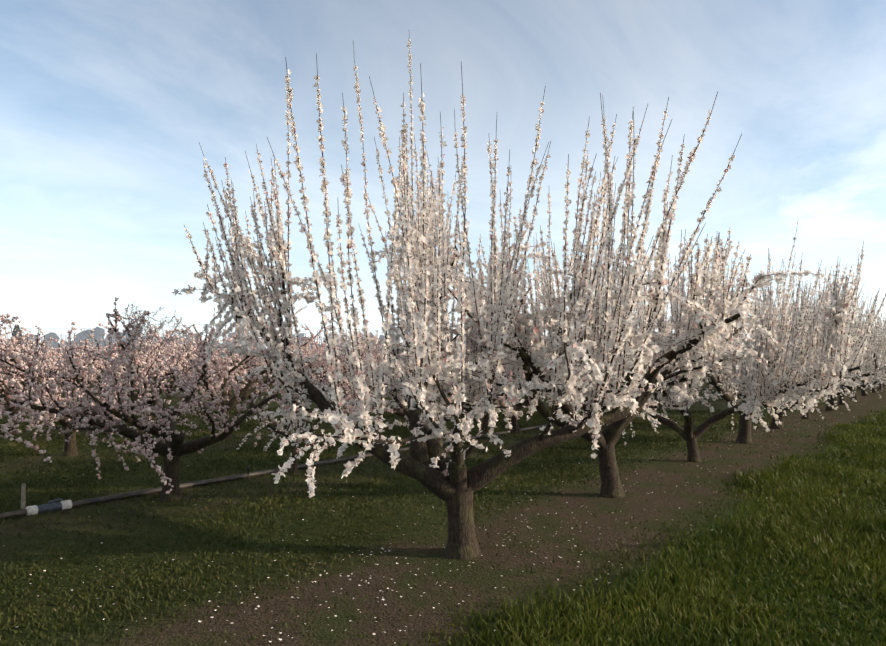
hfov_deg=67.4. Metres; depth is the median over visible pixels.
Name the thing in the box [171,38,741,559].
apricot tree
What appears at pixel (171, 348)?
peach tree
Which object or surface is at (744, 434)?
apricot tree
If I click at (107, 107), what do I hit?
sky
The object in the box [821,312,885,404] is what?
apricot tree
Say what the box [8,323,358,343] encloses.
utility poles
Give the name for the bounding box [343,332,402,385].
peach tree
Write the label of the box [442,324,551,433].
peach tree
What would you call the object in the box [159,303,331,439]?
peach tree
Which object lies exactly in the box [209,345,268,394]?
peach tree
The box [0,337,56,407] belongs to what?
peach tree
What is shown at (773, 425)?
apricot tree
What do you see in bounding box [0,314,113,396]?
peach tree
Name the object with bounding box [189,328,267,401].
peach tree
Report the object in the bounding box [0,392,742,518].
irrigation pipe
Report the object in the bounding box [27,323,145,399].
peach tree
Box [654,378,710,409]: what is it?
peach tree
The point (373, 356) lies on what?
peach tree
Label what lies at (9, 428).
peach tree
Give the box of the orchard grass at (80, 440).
[0,406,836,645]
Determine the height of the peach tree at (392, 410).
2.134 m
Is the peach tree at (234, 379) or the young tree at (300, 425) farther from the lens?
the peach tree at (234, 379)
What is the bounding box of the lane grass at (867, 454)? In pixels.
[404,409,885,645]
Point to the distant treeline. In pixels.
(98, 331)
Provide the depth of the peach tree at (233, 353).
31.32 m
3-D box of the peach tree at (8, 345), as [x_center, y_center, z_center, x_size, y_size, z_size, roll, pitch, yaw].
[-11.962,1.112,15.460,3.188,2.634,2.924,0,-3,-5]
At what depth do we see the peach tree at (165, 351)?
32.27 m
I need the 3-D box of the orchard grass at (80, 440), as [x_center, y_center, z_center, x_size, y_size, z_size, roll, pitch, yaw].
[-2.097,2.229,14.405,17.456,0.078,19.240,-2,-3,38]
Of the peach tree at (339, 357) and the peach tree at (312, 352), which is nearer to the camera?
the peach tree at (339, 357)
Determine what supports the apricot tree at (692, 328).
on the ground at (463, 581)
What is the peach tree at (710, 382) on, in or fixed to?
on the ground at (463, 581)
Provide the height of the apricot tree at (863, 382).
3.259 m
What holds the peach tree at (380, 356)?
on the ground at (463, 581)
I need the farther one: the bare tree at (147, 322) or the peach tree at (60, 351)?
the bare tree at (147, 322)
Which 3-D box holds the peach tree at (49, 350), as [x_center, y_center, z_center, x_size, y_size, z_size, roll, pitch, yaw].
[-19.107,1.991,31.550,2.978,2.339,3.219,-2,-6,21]
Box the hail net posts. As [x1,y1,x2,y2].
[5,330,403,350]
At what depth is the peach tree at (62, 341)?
23.81 m
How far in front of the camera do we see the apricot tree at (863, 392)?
25.26 m
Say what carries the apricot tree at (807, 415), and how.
on the ground at (463, 581)
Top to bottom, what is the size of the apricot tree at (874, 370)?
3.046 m
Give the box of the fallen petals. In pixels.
[3,404,885,644]
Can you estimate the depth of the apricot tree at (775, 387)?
9.05 m
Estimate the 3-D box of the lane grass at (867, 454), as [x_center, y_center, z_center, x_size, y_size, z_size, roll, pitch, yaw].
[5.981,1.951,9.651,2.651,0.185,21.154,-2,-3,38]
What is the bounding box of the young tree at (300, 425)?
[236,386,321,474]
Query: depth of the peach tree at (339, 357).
14.02 m
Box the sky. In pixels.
[0,0,885,347]
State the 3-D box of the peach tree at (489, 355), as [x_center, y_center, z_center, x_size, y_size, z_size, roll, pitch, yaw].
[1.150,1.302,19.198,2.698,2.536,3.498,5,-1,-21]
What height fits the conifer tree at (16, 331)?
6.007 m
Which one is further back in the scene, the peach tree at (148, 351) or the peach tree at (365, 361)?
the peach tree at (365, 361)
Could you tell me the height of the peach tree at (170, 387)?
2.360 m
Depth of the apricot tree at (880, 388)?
29.65 m
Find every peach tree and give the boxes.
[0,297,329,501]
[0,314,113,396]
[0,314,117,434]
[0,320,30,351]
[0,325,181,456]
[0,330,51,462]
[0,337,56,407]
[18,337,85,375]
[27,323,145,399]
[27,339,84,377]
[84,338,148,381]
[94,329,190,421]
[104,324,221,406]
[139,337,184,372]
[142,336,210,398]
[143,338,179,383]
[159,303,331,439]
[165,340,224,390]
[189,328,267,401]
[203,324,323,414]
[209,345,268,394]
[214,335,258,375]
[265,333,382,426]
[268,333,338,373]
[283,326,378,406]
[284,339,329,384]
[318,342,534,427]
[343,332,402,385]
[354,330,405,402]
[360,332,442,387]
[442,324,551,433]
[449,322,523,402]
[532,358,640,414]
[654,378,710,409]
[704,344,747,399]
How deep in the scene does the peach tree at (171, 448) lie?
6.72 m
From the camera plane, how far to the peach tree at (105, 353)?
25.73 m
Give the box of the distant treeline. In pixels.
[6,324,752,351]
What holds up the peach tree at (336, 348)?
on the ground at (463, 581)
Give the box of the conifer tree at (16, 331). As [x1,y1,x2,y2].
[11,324,21,347]
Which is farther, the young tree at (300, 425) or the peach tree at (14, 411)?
the peach tree at (14, 411)
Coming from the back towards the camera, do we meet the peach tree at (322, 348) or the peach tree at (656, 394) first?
the peach tree at (322, 348)
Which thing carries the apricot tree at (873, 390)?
on the ground at (463, 581)
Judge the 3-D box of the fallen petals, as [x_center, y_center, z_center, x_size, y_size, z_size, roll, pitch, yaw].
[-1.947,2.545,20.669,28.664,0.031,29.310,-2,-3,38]
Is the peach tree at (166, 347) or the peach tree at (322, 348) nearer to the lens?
the peach tree at (322, 348)
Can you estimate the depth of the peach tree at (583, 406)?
15.32 m
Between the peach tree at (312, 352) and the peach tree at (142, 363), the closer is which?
the peach tree at (142, 363)
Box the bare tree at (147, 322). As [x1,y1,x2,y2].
[121,301,183,347]
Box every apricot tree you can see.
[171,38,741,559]
[426,210,824,497]
[544,222,885,461]
[670,284,885,428]
[684,259,880,443]
[742,288,830,418]
[787,317,885,410]
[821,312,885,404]
[847,311,885,399]
[859,317,885,395]
[865,300,885,392]
[874,313,885,389]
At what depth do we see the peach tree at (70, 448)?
10.35 m
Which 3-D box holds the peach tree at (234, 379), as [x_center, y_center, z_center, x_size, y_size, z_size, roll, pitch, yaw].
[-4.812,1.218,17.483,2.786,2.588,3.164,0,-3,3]
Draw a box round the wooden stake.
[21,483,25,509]
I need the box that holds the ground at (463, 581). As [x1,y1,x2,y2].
[0,371,885,645]

